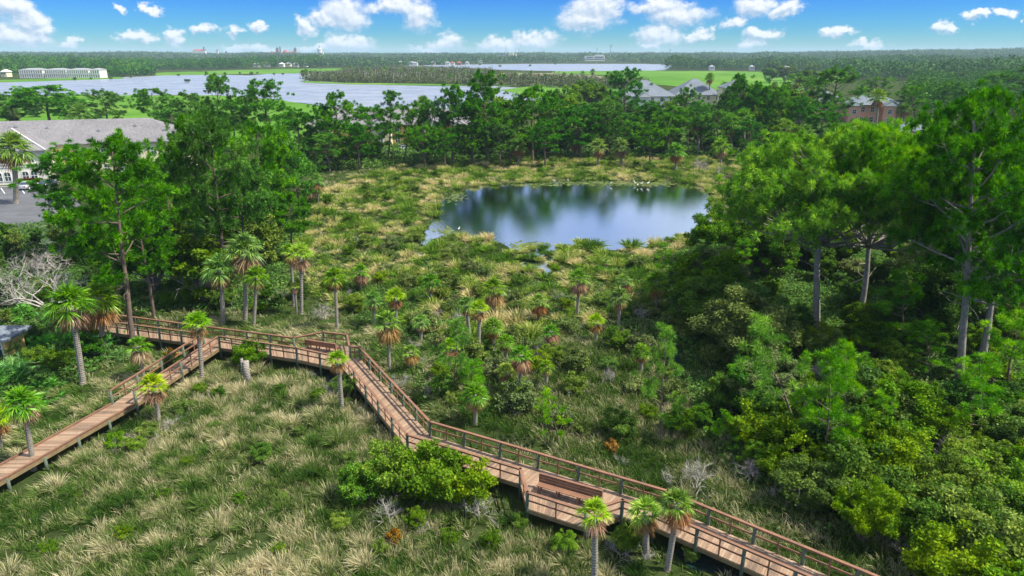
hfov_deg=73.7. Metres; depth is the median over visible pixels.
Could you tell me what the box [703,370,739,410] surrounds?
shrub
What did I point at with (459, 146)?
broadleaf tree
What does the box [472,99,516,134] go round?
broadleaf tree
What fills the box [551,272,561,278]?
grass tussock
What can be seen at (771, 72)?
broadleaf tree
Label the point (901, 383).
shrub
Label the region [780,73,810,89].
pine tree
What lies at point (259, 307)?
shrub
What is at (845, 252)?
broadleaf tree
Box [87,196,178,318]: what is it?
pine tree
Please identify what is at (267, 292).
shrub
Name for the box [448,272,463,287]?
shrub
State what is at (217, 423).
shrub
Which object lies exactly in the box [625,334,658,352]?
shrub
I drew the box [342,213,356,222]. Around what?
shrub
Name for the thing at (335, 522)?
shrub
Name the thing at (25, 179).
hedge
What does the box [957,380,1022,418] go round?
shrub
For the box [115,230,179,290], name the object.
broadleaf tree
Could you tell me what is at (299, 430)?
shrub
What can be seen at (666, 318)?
shrub
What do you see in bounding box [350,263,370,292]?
palm tree
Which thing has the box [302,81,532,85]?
salt meadow
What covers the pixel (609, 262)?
pine tree
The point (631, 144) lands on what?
broadleaf tree
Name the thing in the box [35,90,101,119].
pine tree
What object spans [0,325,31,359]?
pavilion
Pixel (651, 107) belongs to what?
pine tree
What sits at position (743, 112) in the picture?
palm tree
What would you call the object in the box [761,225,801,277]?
pine tree
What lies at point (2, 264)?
shrub
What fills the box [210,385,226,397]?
shrub
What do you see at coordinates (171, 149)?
pine tree
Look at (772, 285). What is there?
broadleaf tree
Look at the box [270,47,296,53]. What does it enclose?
college
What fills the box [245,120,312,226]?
pine tree
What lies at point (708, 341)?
shrub
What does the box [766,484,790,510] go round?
dead shrub
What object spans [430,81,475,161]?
pine tree
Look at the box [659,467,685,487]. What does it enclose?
dead shrub
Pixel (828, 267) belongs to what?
broadleaf tree
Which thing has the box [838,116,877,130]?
pine tree
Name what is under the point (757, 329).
pine tree
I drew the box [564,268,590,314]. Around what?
palm tree
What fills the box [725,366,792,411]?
shrub
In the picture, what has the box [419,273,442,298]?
palm tree
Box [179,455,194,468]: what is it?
shrub
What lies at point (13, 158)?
palm tree
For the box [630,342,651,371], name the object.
palm tree
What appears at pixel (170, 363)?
shrub
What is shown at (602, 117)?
broadleaf tree
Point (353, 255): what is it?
shrub
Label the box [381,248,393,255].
shrub
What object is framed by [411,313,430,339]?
palm tree
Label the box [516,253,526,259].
grass tussock
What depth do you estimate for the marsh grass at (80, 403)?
54.81 m
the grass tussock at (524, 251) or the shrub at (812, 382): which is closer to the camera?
the shrub at (812, 382)
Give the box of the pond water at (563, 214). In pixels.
[417,181,710,284]
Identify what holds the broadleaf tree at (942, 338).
on the ground at (26, 480)
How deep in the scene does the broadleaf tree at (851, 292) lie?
70.64 m
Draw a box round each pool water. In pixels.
[302,369,362,396]
[665,543,738,574]
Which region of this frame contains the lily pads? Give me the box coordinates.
[432,181,678,250]
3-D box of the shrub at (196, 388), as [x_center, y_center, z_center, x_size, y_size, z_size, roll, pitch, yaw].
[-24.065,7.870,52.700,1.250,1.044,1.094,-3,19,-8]
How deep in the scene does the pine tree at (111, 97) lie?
229.50 m
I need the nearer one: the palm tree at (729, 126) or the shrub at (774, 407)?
the shrub at (774, 407)
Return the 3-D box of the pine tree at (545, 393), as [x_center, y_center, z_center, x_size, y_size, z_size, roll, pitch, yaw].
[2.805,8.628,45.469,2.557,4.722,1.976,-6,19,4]
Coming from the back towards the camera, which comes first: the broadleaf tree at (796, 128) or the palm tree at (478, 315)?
the broadleaf tree at (796, 128)
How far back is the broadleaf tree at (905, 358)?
54.45 m
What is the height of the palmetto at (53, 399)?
1.492 m
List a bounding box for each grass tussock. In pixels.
[412,253,430,260]
[422,237,457,248]
[502,247,521,254]
[503,260,524,268]
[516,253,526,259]
[517,248,529,252]
[520,251,544,260]
[520,263,544,273]
[524,244,536,250]
[532,279,568,291]
[533,256,547,261]
[534,270,558,280]
[537,244,549,249]
[540,248,556,256]
[543,259,557,265]
[551,242,567,248]
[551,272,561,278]
[557,247,576,253]
[566,243,583,249]
[570,236,590,244]
[571,249,587,256]
[577,238,613,250]
[617,237,648,248]
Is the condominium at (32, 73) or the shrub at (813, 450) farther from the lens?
the condominium at (32, 73)
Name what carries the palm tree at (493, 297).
on the ground at (26, 480)
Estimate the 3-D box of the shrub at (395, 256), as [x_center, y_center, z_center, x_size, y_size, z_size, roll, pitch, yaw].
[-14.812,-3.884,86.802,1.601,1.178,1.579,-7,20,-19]
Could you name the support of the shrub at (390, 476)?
on the ground at (26, 480)
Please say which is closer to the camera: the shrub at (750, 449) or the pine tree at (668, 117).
the shrub at (750, 449)
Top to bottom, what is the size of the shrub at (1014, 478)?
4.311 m
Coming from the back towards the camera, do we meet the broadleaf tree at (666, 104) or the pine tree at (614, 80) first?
the broadleaf tree at (666, 104)
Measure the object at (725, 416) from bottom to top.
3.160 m
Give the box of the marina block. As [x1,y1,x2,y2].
[583,55,606,60]
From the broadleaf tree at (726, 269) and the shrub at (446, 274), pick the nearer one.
the broadleaf tree at (726, 269)
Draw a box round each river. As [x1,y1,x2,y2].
[0,72,533,110]
[409,64,669,70]
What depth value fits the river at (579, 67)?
1376.59 m
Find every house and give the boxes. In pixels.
[0,69,12,76]
[616,80,675,107]
[668,78,717,105]
[717,80,734,101]
[748,65,754,69]
[806,91,845,121]
[842,95,902,123]
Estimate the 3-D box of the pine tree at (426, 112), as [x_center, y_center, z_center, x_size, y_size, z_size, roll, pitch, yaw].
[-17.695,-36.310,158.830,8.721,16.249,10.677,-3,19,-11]
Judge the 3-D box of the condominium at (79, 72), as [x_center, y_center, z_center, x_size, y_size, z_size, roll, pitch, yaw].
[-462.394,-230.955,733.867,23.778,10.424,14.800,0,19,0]
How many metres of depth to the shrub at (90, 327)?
64.11 m
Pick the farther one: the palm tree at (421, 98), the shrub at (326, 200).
the palm tree at (421, 98)
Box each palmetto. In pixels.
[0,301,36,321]
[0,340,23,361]
[0,356,39,384]
[0,367,34,391]
[5,345,54,368]
[13,391,65,412]
[17,327,69,350]
[22,375,66,392]
[33,306,74,327]
[38,353,84,373]
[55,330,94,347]
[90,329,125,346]
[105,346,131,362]
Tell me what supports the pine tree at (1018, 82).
on the ground at (26, 480)
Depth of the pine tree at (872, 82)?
330.29 m
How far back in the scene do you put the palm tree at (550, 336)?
59.58 m
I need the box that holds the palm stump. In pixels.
[240,358,250,384]
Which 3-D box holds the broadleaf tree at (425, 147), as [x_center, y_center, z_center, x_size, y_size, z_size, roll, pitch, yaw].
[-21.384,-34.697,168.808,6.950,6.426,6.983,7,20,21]
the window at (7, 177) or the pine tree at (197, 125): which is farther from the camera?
the window at (7, 177)
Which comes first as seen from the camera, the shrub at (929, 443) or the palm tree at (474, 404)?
the shrub at (929, 443)
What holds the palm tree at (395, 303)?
on the ground at (26, 480)
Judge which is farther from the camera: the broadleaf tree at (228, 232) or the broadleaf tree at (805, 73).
the broadleaf tree at (805, 73)
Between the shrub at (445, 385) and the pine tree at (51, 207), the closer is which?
the shrub at (445, 385)
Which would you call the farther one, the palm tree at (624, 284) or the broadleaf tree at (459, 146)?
the broadleaf tree at (459, 146)
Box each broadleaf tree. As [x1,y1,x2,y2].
[7,109,21,120]
[24,102,44,116]
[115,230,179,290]
[150,229,239,302]
[157,211,201,235]
[180,225,247,285]
[181,214,233,238]
[223,218,277,251]
[227,112,240,130]
[235,202,277,226]
[244,214,287,265]
[263,199,293,230]
[285,169,302,193]
[296,133,310,157]
[313,142,333,169]
[325,130,344,146]
[336,135,356,160]
[359,134,384,160]
[403,124,426,141]
[415,135,439,156]
[450,132,461,150]
[460,130,487,154]
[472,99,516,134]
[474,128,501,153]
[486,87,523,118]
[503,127,530,151]
[533,95,585,148]
[539,142,556,153]
[549,88,569,102]
[556,85,586,117]
[556,119,581,152]
[557,92,588,115]
[571,80,608,107]
[575,78,602,105]
[581,106,610,132]
[592,123,622,139]
[595,135,616,153]
[616,122,645,147]
[617,134,636,148]
[620,103,635,114]
[633,125,672,154]
[653,101,665,117]
[663,96,677,106]
[666,273,727,320]
[668,108,688,130]
[668,127,682,150]
[669,238,725,283]
[669,249,748,294]
[673,245,752,283]
[683,206,752,250]
[685,128,705,143]
[685,284,803,362]
[696,136,716,152]
[708,282,792,334]
[712,83,754,122]
[713,108,725,128]
[717,92,736,106]
[723,135,742,150]
[724,346,806,402]
[726,131,752,140]
[730,220,799,273]
[735,137,778,172]
[735,201,801,230]
[739,254,753,270]
[746,106,781,129]
[749,136,769,148]
[752,87,808,123]
[755,84,799,130]
[757,122,773,139]
[759,276,782,301]
[760,66,779,82]
[765,61,780,69]
[771,120,800,137]
[776,355,815,380]
[777,64,794,80]
[786,302,816,329]
[789,65,802,74]
[792,217,832,264]
[793,82,816,123]
[795,70,817,90]
[795,320,844,347]
[797,236,843,265]
[800,327,852,367]
[803,62,817,71]
[809,254,838,279]
[825,220,879,261]
[837,257,872,282]
[837,301,890,336]
[838,276,872,303]
[844,353,897,378]
[849,319,899,356]
[869,256,889,285]
[869,303,909,332]
[872,225,910,258]
[880,340,922,370]
[884,240,978,286]
[885,261,986,338]
[903,318,949,353]
[945,225,1023,272]
[951,320,1001,355]
[968,351,1017,383]
[970,268,1023,320]
[974,296,1023,340]
[979,380,1023,413]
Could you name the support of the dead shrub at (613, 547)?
on the ground at (26, 480)
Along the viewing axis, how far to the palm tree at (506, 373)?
52.45 m
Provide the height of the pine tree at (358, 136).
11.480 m
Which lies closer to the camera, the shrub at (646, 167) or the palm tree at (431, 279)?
the palm tree at (431, 279)
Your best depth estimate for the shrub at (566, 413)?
47.65 m
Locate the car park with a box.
[0,187,79,259]
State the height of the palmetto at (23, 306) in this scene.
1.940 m
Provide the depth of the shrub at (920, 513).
35.39 m
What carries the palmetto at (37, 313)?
on the ground at (26, 480)
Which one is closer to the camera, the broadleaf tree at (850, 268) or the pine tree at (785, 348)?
the pine tree at (785, 348)
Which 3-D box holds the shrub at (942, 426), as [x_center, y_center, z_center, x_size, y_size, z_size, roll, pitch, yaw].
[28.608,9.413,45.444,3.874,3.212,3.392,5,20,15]
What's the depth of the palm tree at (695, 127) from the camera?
174.37 m
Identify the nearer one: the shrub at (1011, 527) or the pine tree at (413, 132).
the shrub at (1011, 527)
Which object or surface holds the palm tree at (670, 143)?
on the ground at (26, 480)
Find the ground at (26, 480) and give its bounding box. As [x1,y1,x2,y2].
[0,54,1023,575]
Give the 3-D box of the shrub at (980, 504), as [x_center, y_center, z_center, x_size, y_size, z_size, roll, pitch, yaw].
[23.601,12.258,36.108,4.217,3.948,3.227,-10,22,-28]
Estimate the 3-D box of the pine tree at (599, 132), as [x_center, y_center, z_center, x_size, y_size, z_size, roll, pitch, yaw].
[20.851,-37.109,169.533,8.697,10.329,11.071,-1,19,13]
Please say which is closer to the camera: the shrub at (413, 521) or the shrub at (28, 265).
the shrub at (413, 521)
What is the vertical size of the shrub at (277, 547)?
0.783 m
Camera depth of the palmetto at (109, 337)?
61.67 m
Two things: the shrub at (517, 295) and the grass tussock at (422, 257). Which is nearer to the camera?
the shrub at (517, 295)
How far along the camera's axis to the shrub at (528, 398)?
49.62 m
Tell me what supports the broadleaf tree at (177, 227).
on the ground at (26, 480)
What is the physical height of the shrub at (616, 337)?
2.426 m
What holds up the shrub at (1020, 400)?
on the ground at (26, 480)
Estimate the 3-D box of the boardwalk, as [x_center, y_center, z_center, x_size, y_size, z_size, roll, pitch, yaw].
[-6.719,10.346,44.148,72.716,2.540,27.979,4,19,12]
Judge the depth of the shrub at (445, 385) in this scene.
51.99 m
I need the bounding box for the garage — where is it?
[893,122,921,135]
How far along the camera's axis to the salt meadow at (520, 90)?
496.08 m
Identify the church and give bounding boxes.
[192,47,206,53]
[316,45,323,53]
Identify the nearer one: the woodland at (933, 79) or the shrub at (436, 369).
the shrub at (436, 369)
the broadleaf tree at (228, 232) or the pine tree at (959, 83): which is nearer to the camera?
the broadleaf tree at (228, 232)
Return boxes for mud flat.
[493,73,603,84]
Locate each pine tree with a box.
[0,91,41,119]
[5,84,83,119]
[7,138,147,237]
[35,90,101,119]
[35,188,80,248]
[41,127,189,352]
[73,88,134,118]
[74,208,140,300]
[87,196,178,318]
[114,164,171,211]
[124,87,175,118]
[134,151,192,233]
[146,104,188,124]
[149,99,267,287]
[152,110,237,284]
[160,90,209,120]
[197,71,242,114]
[197,168,238,217]
[207,148,288,249]
[211,98,258,137]
[218,117,301,212]
[231,78,294,126]
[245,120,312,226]
[269,148,326,217]
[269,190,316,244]
[275,107,324,156]
[302,103,343,164]
[304,131,347,172]
[316,89,359,161]
[338,120,380,169]
[342,103,401,157]
[375,90,407,157]
[391,100,429,162]
[397,124,442,168]
[417,96,452,162]
[426,125,459,165]
[428,316,477,386]
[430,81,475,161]
[444,102,494,164]
[457,69,509,161]
[458,358,485,399]
[480,124,522,166]
[481,108,535,162]
[500,84,551,162]
[525,120,564,165]
[533,89,574,158]
[534,385,571,444]
[552,102,608,157]
[580,117,611,156]
[583,93,628,155]
[599,257,614,274]
[600,66,652,110]
[605,113,644,158]
[624,98,668,151]
[630,320,688,440]
[633,123,669,161]
[650,104,693,155]
[650,241,671,286]
[672,84,710,149]
[680,96,723,154]
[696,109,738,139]
[703,117,928,328]
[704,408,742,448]
[717,72,761,147]
[725,355,749,394]
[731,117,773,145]
[732,311,831,447]
[735,238,763,277]
[737,78,778,140]
[750,324,790,354]
[757,84,799,125]
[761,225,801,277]
[779,95,820,130]
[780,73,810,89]
[789,345,862,453]
[791,116,974,303]
[799,64,870,127]
[806,100,848,134]
[816,338,869,437]
[833,351,875,384]
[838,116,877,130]
[855,76,898,94]
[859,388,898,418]
[867,77,1023,383]
[873,267,935,343]
[887,82,932,119]
[901,242,946,277]
[903,318,952,378]
[921,126,1023,361]
[931,79,970,104]
[944,351,1013,430]
[970,70,1023,109]
[974,307,1023,394]
[1001,64,1023,114]
[1001,97,1023,224]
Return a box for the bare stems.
[304,66,640,88]
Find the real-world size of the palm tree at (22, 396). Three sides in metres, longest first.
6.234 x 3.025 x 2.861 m
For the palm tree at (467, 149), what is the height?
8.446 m
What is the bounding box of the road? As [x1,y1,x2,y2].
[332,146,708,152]
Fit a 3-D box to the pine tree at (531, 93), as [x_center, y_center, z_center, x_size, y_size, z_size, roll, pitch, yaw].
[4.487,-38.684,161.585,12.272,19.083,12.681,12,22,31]
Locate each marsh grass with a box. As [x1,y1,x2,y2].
[0,316,498,462]
[0,359,655,575]
[422,319,922,575]
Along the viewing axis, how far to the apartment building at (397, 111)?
195.01 m
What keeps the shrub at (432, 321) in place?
on the ground at (26, 480)
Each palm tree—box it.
[0,131,37,203]
[0,384,47,471]
[0,403,17,450]
[39,281,103,384]
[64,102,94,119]
[75,280,123,351]
[124,335,153,376]
[134,372,170,422]
[180,310,212,378]
[199,252,241,325]
[220,231,265,322]
[241,264,269,325]
[278,243,297,306]
[286,242,315,314]
[289,282,299,314]
[302,180,316,201]
[308,172,325,202]
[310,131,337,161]
[321,265,348,329]
[324,349,349,408]
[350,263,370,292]
[362,290,383,324]
[371,309,404,369]
[383,286,405,322]
[401,344,419,369]
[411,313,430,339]
[416,94,432,156]
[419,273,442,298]
[439,337,461,363]
[455,296,474,343]
[458,125,468,155]
[459,382,491,425]
[469,299,490,343]
[476,275,506,311]
[481,316,505,350]
[494,362,515,382]
[496,333,515,356]
[508,137,527,164]
[508,343,533,387]
[526,132,546,154]
[527,292,550,320]
[537,359,554,386]
[541,323,561,347]
[564,128,587,156]
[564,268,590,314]
[573,495,612,575]
[587,138,608,164]
[587,312,606,340]
[606,285,631,329]
[609,137,631,165]
[613,273,633,293]
[623,494,662,556]
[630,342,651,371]
[632,122,652,151]
[639,270,672,307]
[656,487,696,572]
[662,126,678,154]
[663,142,688,170]
[688,113,705,153]
[704,72,715,89]
[708,137,732,163]
[719,113,742,149]
[733,107,754,150]
[777,118,793,133]
[798,122,816,136]
[867,88,887,122]
[896,102,913,120]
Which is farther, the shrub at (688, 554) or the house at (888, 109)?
the house at (888, 109)
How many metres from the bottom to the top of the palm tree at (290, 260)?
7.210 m
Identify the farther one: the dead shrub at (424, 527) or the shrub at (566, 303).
the shrub at (566, 303)
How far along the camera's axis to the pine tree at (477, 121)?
156.63 m
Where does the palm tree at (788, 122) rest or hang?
on the ground at (26, 480)
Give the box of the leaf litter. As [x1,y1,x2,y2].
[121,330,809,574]
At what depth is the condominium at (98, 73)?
728.39 m
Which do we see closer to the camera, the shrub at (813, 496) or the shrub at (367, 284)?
the shrub at (813, 496)
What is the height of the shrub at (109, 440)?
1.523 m
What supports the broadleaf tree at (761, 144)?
on the ground at (26, 480)
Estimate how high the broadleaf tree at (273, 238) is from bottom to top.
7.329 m
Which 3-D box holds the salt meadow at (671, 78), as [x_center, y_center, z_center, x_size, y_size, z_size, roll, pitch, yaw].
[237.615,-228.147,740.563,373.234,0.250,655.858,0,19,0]
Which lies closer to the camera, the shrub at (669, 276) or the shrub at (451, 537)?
the shrub at (451, 537)
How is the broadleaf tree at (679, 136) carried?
on the ground at (26, 480)
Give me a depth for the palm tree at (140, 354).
54.09 m
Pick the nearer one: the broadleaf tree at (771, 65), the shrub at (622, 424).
the shrub at (622, 424)
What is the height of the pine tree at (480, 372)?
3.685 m
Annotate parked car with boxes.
[19,181,37,189]
[38,180,59,185]
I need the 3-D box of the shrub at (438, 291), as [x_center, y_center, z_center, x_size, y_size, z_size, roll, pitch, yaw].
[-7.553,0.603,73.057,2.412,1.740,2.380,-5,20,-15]
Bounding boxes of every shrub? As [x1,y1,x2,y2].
[0,222,24,237]
[0,236,13,256]
[0,252,5,269]
[0,280,12,289]
[0,284,12,308]
[0,309,11,323]
[1,250,61,283]
[3,228,24,253]
[4,272,24,284]
[21,344,47,364]
[23,227,45,245]
[23,250,39,260]
[24,325,43,342]
[25,242,70,271]
[25,368,59,388]
[27,260,37,270]
[33,290,48,303]
[34,277,52,289]
[34,538,58,556]
[40,347,74,370]
[45,224,68,246]
[48,309,69,325]
[49,267,64,282]
[60,252,77,264]
[61,227,77,251]
[64,328,106,360]
[65,488,81,499]
[77,280,94,288]
[77,320,98,332]
[80,265,97,278]
[85,259,95,271]
[85,299,122,321]
[94,257,117,274]
[104,430,128,450]
[113,523,134,542]
[124,436,146,454]
[133,421,161,439]
[155,350,182,369]
[155,488,171,500]
[158,413,183,431]
[159,292,180,307]
[162,348,178,355]
[170,396,193,414]
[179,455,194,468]
[180,290,198,304]
[192,383,207,395]
[205,287,236,310]
[206,420,220,427]
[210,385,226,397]
[231,339,266,368]
[231,491,244,507]
[248,442,271,461]
[250,299,267,313]
[260,284,272,299]
[269,293,285,304]
[269,488,288,504]
[269,541,285,556]
[272,383,285,394]
[288,277,309,298]
[293,425,305,435]
[306,207,321,217]
[307,301,340,319]
[310,467,326,479]
[311,387,327,399]
[319,276,341,291]
[319,381,351,396]
[322,195,331,203]
[328,374,358,395]
[329,511,350,534]
[330,265,345,274]
[334,255,343,260]
[335,458,383,506]
[340,450,357,463]
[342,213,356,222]
[342,245,355,254]
[343,293,364,311]
[347,253,360,260]
[351,234,371,246]
[352,215,362,223]
[352,277,370,287]
[356,257,373,268]
[360,436,425,503]
[361,182,369,188]
[362,190,375,198]
[365,494,400,530]
[369,538,390,556]
[373,271,387,282]
[379,236,399,249]
[379,262,394,271]
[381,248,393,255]
[382,191,393,199]
[386,527,402,545]
[390,252,400,260]
[390,438,462,507]
[391,374,414,386]
[393,174,401,180]
[398,273,417,287]
[399,505,427,530]
[405,304,434,324]
[407,182,418,192]
[408,231,425,242]
[410,313,439,332]
[412,259,421,265]
[417,516,433,533]
[426,373,459,395]
[430,170,439,175]
[430,358,458,375]
[431,332,448,346]
[432,285,451,299]
[433,266,452,280]
[435,278,451,290]
[435,454,498,516]
[437,248,452,260]
[439,299,461,314]
[439,526,461,548]
[442,231,457,241]
[443,387,462,404]
[445,241,461,253]
[445,317,466,336]
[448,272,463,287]
[449,294,461,302]
[456,251,469,259]
[457,373,478,386]
[458,247,468,253]
[458,336,486,361]
[459,361,480,375]
[459,496,503,525]
[460,259,480,273]
[470,281,494,296]
[473,266,490,279]
[474,296,491,311]
[477,527,505,550]
[482,349,500,363]
[483,338,497,350]
[483,354,518,379]
[492,379,539,414]
[498,376,532,393]
[504,288,523,303]
[505,160,512,165]
[506,324,523,337]
[507,301,522,310]
[507,312,517,321]
[509,331,529,347]
[510,273,524,286]
[510,511,530,530]
[518,349,551,373]
[535,161,543,167]
[541,341,564,361]
[545,403,575,429]
[549,156,557,160]
[549,263,559,272]
[550,529,578,556]
[557,316,581,334]
[558,347,590,370]
[559,297,574,310]
[561,370,586,395]
[571,420,594,436]
[576,270,591,279]
[580,277,592,293]
[591,292,610,308]
[595,309,607,318]
[597,405,638,442]
[599,161,608,165]
[599,356,619,371]
[602,538,642,563]
[603,324,631,349]
[603,365,614,381]
[605,438,618,455]
[606,269,629,284]
[609,310,621,319]
[610,521,642,553]
[623,373,646,393]
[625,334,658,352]
[628,254,649,266]
[631,300,648,315]
[632,304,649,321]
[637,403,658,419]
[641,302,658,314]
[641,544,656,560]
[643,164,651,171]
[644,160,655,167]
[654,251,668,261]
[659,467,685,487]
[660,311,679,323]
[660,366,674,378]
[662,378,689,400]
[662,403,696,435]
[664,269,676,283]
[670,316,700,338]
[681,545,701,562]
[682,457,716,499]
[685,401,712,429]
[690,157,708,168]
[691,296,757,358]
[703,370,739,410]
[721,397,806,450]
[725,159,732,166]
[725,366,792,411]
[730,457,763,482]
[734,385,805,428]
[735,439,768,470]
[754,441,811,481]
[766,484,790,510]
[768,453,851,512]
[782,366,811,382]
[782,382,862,452]
[792,379,846,419]
[800,437,835,468]
[810,360,828,379]
[813,401,906,467]
[816,422,864,460]
[819,437,913,516]
[827,363,893,419]
[831,473,909,543]
[840,377,920,425]
[845,410,905,438]
[855,376,946,438]
[861,358,904,382]
[862,368,920,415]
[865,422,946,479]
[872,464,929,516]
[888,536,909,558]
[890,445,995,513]
[896,478,963,550]
[898,374,948,406]
[899,519,1022,575]
[910,531,961,574]
[911,426,934,451]
[917,404,973,451]
[923,441,959,462]
[926,378,982,417]
[927,484,1023,571]
[928,480,997,523]
[933,427,970,452]
[937,426,1019,482]
[939,448,1023,511]
[946,402,1013,443]
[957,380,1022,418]
[969,430,995,456]
[970,473,1023,531]
[974,400,1023,447]
[980,541,1023,575]
[999,445,1023,466]
[999,505,1023,539]
[1009,399,1023,417]
[1010,561,1022,572]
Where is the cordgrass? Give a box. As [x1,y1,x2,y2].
[284,152,746,342]
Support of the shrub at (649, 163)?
on the ground at (26, 480)
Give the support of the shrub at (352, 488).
on the ground at (26, 480)
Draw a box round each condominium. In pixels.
[18,68,45,77]
[44,68,67,77]
[66,68,90,77]
[89,68,107,77]
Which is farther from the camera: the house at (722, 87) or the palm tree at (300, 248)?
the house at (722, 87)
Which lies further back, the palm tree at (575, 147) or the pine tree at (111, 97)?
the pine tree at (111, 97)
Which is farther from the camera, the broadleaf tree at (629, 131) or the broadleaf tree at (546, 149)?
the broadleaf tree at (629, 131)
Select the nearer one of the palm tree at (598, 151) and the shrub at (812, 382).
the shrub at (812, 382)
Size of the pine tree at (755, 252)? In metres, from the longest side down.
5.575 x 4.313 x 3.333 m
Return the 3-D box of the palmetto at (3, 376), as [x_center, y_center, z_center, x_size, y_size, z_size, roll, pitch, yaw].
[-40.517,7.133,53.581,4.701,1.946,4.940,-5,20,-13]
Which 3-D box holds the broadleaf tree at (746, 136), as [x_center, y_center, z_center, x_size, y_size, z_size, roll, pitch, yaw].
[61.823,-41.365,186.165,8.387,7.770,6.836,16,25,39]
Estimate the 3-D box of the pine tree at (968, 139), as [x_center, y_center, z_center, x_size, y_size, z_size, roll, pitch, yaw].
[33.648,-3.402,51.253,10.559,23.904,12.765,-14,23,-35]
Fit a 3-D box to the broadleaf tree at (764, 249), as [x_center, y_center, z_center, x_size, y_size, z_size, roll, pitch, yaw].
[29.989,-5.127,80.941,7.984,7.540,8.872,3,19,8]
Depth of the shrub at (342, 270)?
79.65 m
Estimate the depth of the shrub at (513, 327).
62.70 m
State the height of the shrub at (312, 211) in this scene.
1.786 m
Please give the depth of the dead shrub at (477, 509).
38.41 m
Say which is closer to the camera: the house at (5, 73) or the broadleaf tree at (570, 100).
the broadleaf tree at (570, 100)
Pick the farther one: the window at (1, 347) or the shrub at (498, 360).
the window at (1, 347)
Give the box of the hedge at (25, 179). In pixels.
[18,178,43,183]
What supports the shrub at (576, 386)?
on the ground at (26, 480)
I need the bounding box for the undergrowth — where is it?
[0,105,1023,575]
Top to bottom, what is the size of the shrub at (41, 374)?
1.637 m
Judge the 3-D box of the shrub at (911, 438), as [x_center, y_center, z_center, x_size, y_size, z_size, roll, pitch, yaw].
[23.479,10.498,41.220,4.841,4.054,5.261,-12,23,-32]
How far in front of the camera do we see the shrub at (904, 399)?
45.24 m
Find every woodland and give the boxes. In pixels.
[0,47,1023,64]
[0,48,932,53]
[0,53,325,75]
[277,55,450,67]
[662,53,1023,78]
[899,63,1023,114]
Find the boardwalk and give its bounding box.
[0,314,879,575]
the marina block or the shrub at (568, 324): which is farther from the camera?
the marina block
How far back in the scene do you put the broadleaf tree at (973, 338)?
58.37 m
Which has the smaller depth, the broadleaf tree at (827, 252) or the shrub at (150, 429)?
the shrub at (150, 429)
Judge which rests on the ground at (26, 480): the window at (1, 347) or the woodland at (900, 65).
the woodland at (900, 65)
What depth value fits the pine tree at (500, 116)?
156.99 m
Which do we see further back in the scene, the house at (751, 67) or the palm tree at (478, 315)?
the house at (751, 67)
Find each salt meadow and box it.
[0,77,124,81]
[0,95,333,150]
[155,68,354,75]
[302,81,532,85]
[502,84,618,97]
[552,70,843,90]
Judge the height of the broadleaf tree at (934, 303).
8.160 m
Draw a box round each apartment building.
[0,118,196,184]
[306,108,470,146]
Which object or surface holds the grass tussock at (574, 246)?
on the ground at (26, 480)
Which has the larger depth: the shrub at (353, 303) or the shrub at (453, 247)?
the shrub at (453, 247)
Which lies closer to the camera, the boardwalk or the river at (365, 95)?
the boardwalk
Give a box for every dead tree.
[0,259,89,309]
[0,268,40,308]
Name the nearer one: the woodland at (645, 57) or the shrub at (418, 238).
the shrub at (418, 238)
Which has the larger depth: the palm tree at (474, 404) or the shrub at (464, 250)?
the shrub at (464, 250)
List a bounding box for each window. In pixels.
[0,343,4,358]
[3,172,11,181]
[21,171,29,178]
[30,171,37,177]
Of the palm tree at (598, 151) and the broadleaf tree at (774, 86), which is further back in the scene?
the broadleaf tree at (774, 86)
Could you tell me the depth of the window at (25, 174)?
137.56 m
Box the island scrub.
[299,64,649,88]
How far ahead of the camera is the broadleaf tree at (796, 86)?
242.40 m
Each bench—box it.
[304,339,338,351]
[536,472,602,503]
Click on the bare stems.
(434, 74)
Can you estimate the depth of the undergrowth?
72.28 m
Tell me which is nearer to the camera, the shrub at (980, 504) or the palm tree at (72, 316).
the shrub at (980, 504)
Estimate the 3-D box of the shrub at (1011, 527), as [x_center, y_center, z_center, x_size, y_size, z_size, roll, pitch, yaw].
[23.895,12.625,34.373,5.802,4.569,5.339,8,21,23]
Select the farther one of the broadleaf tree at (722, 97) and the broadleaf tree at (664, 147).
the broadleaf tree at (722, 97)
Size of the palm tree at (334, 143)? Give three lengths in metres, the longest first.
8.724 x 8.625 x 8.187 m
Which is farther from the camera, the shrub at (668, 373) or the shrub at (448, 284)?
the shrub at (448, 284)
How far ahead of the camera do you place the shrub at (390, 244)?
90.83 m
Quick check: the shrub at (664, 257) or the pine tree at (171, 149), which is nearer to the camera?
the pine tree at (171, 149)
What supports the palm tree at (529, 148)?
on the ground at (26, 480)
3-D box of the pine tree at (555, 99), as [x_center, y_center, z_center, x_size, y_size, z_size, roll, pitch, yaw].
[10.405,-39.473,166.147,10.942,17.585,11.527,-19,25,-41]
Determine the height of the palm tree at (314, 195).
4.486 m
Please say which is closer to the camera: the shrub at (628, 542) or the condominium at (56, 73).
the shrub at (628, 542)
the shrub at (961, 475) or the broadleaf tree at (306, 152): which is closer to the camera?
the shrub at (961, 475)
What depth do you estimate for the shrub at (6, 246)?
86.33 m
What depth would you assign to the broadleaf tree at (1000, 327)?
61.30 m
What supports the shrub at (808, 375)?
on the ground at (26, 480)
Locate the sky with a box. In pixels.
[0,0,1023,52]
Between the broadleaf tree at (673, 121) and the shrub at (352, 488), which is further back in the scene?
the broadleaf tree at (673, 121)
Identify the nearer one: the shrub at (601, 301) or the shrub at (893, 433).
the shrub at (893, 433)

